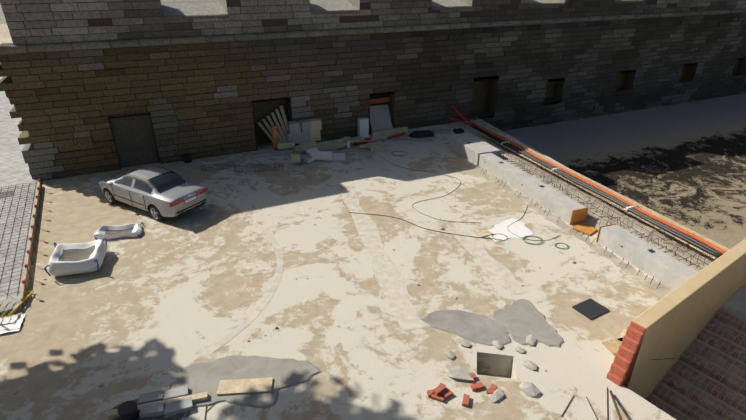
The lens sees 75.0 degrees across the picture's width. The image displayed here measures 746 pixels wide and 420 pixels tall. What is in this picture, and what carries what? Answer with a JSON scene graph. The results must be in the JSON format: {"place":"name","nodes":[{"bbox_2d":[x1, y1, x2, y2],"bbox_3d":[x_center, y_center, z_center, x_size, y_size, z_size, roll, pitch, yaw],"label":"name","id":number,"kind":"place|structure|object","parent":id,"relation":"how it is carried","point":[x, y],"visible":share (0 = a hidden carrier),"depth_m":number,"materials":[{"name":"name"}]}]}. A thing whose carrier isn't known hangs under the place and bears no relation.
{"place":"outdoors","nodes":[
{"label":"outdoors","id":0,"kind":"place"},
{"bbox_2d":[0,77,39,315],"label":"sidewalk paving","id":1,"kind":"structure","parent":0,"point":[14,169],"depth_m":18.45,"materials":[{"name":"tile"}]},
{"bbox_2d":[0,290,33,316],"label":"yellow barrier","id":2,"kind":"object","parent":1,"relation":"on","point":[10,313],"visible":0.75,"depth_m":12.83,"materials":[{"name":"yellow"}]},
{"bbox_2d":[0,181,36,297],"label":"sidewalk rebar","id":3,"kind":"object","parent":1,"relation":"on","point":[15,229],"visible":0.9,"depth_m":16.88,"materials":[{"name":"grey metal"}]},
{"bbox_2d":[0,0,745,248],"bbox_3d":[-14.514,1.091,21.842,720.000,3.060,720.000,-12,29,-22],"label":"ground","id":4,"kind":"structure","parent":0,"point":[683,164],"depth_m":27.92,"materials":[{"name":"brown soil"}]},
{"bbox_2d":[0,24,714,419],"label":"ground","id":5,"kind":"structure","parent":4,"relation":"on","point":[170,300],"depth_m":13.51,"materials":[{"name":"beige concrete"}]},
{"bbox_2d":[0,313,25,333],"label":"plastic sheet","id":6,"kind":"object","parent":5,"relation":"on","point":[11,323],"visible":0.97,"depth_m":12.41,"materials":[{"name":"white plastic"}]},
{"bbox_2d":[20,179,42,304],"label":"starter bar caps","id":7,"kind":"object","parent":5,"relation":"on","point":[27,265],"visible":0.98,"depth_m":15.50,"materials":[{"name":"brown plastic"}]},
{"bbox_2d":[44,238,107,276],"bbox_3d":[-8.987,1.437,14.753,1.507,0.583,1.472,-9,28,-17],"label":"bulk bag","id":8,"kind":"object","parent":5,"relation":"on","point":[66,259],"visible":1,"depth_m":14.51,"materials":[{"name":"white fabric"}]},
{"bbox_2d":[94,222,143,239],"bbox_3d":[-8.685,0.838,16.679,1.530,0.561,0.940,-6,27,-12],"label":"bulk bag","id":9,"kind":"object","parent":5,"relation":"on","point":[107,232],"visible":0.85,"depth_m":16.61,"materials":[{"name":"white fabric"}]},
{"bbox_2d":[111,388,183,419],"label":"dark trench soil","id":10,"kind":"structure","parent":5,"relation":"on","point":[176,417],"depth_m":9.82,"materials":[{"name":"black soil"}]},
{"bbox_2d":[99,166,207,220],"bbox_3d":[-8.417,-0.844,18.401,4.490,1.425,2.086,15,30,28],"label":"car body","id":11,"kind":"object","parent":5,"relation":"on","point":[159,193],"visible":1,"depth_m":17.58,"materials":[{"name":"grey paint"}]},
{"bbox_2d":[117,385,192,419],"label":"trench blocks","id":12,"kind":"object","parent":5,"relation":"on","point":[127,410],"depth_m":9.94,"materials":[{"name":"grey concrete"}]},
{"bbox_2d":[201,162,282,172],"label":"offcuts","id":13,"kind":"object","parent":5,"relation":"on","point":[205,169],"visible":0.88,"depth_m":22.14,"materials":[{"name":"brown"}]},
{"bbox_2d":[169,355,321,408],"bbox_3d":[-2.821,3.770,10.690,3.415,0.042,1.655,1,26,1],"label":"cement patch","id":14,"kind":"object","parent":5,"relation":"on","point":[202,377],"visible":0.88,"depth_m":10.81,"materials":[{"name":"grey concrete"}]},
{"bbox_2d":[13,151,628,393],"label":"scattered stones","id":15,"kind":"object","parent":5,"relation":"on","point":[275,327],"visible":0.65,"depth_m":13.94,"materials":[{"name":"grey stone"}]},
{"bbox_2d":[182,97,463,162],"bbox_3d":[-1.786,-3.946,24.239,14.452,1.814,3.667,-14,30,-25],"label":"debris pile","id":16,"kind":"object","parent":5,"relation":"on","point":[305,135],"visible":0.98,"depth_m":24.42,"materials":[{"name":"grey concrete"}]},
{"bbox_2d":[257,106,404,150],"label":"wooden planks","id":17,"kind":"object","parent":16,"relation":"attached to","point":[275,136],"visible":0.83,"depth_m":24.50,"materials":[{"name":"brown wood"}]},
{"bbox_2d":[107,229,626,418],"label":"planks","id":18,"kind":"object","parent":5,"relation":"on","point":[590,309],"visible":0.73,"depth_m":10.58,"materials":[{"name":"beige wood"}]},
{"bbox_2d":[207,198,529,352],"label":"ground tracks","id":19,"kind":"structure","parent":5,"relation":"on","point":[389,278],"depth_m":14.57},
{"bbox_2d":[0,13,745,180],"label":"stone wall","id":20,"kind":"structure","parent":5,"relation":"on","point":[83,112],"depth_m":24.89,"materials":[{"name":"brown stone"}]},
{"bbox_2d":[0,9,745,53],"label":"wall moulding","id":21,"kind":"structure","parent":20,"relation":"attached to","point":[31,48],"depth_m":23.10,"materials":[{"name":"stone"}]},
{"bbox_2d":[184,358,674,419],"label":"metal rods","id":22,"kind":"object","parent":5,"relation":"on","point":[615,405],"visible":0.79,"depth_m":9.97,"materials":[{"name":"brown metal"}]},
{"bbox_2d":[349,151,568,248],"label":"garden hoses","id":23,"kind":"object","parent":5,"relation":"on","point":[541,239],"visible":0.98,"depth_m":17.08,"materials":[{"name":"green"}]},
{"bbox_2d":[427,373,497,406],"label":"loose bricks","id":24,"kind":"object","parent":5,"relation":"on","point":[436,393],"visible":0.92,"depth_m":10.32,"materials":[{"name":"red brick"}]},
{"bbox_2d":[421,310,511,345],"bbox_3d":[2.440,2.926,12.401,2.411,0.032,1.164,15,30,27],"label":"cement patch","id":25,"kind":"object","parent":5,"relation":"on","point":[478,329],"visible":0.81,"depth_m":12.31,"materials":[{"name":"grey concrete"}]},
{"bbox_2d":[444,334,540,402],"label":"rubble chunks","id":26,"kind":"object","parent":5,"relation":"on","point":[461,373],"visible":1,"depth_m":10.83,"materials":[{"name":"stone"}]},
{"bbox_2d":[487,218,533,241],"bbox_3d":[4.732,0.759,16.773,1.990,0.025,1.360,-22,34,-37],"label":"white spill","id":27,"kind":"object","parent":5,"relation":"on","point":[519,229],"visible":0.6,"depth_m":16.84,"materials":[{"name":"paint"}]},
{"bbox_2d":[491,299,564,347],"bbox_3d":[3.891,2.926,12.390,1.404,0.042,2.021,-8,28,-16],"label":"cement patch","id":28,"kind":"object","parent":5,"relation":"on","point":[521,319],"visible":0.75,"depth_m":12.40,"materials":[{"name":"grey concrete"}]},
{"bbox_2d":[449,133,697,289],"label":"concrete beam","id":29,"kind":"structure","parent":5,"relation":"on","point":[668,271],"depth_m":17.27,"materials":[{"name":"grey concrete"}]},
{"bbox_2d":[448,106,729,258],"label":"conduit pipes","id":30,"kind":"object","parent":5,"relation":"on","point":[695,240],"visible":0.96,"depth_m":18.54,"materials":[{"name":"orange plastic"}]},
{"bbox_2d":[468,154,711,297],"bbox_3d":[7.645,-0.031,18.040,3.152,0.339,11.812,-9,28,-18],"label":"rubble crest","id":31,"kind":"object","parent":5,"relation":"on","point":[662,291],"visible":0.5,"depth_m":17.06,"materials":[{"name":"grey concrete"}]},
{"bbox_2d":[472,152,715,287],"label":"rebar stirrups","id":32,"kind":"object","parent":5,"relation":"on","point":[617,219],"visible":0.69,"depth_m":17.19,"materials":[{"name":"brown"}]},
{"bbox_2d":[606,238,745,398],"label":"ochre stair parapet","id":33,"kind":"object","parent":5,"relation":"on","point":[673,323],"visible":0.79,"depth_m":11.58,"materials":[{"name":"beige paint"}]},
{"bbox_2d":[645,284,745,419],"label":"brick stairs","id":34,"kind":"structure","parent":4,"relation":"on","point":[704,378],"depth_m":12.27,"materials":[{"name":"brick"}]},
{"bbox_2d":[0,0,745,44],"bbox_3d":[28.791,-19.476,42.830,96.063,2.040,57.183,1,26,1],"label":"parapet wall","id":35,"kind":"structure","parent":0,"point":[43,21],"depth_m":22.08,"materials":[{"name":"stone"}]}
]}

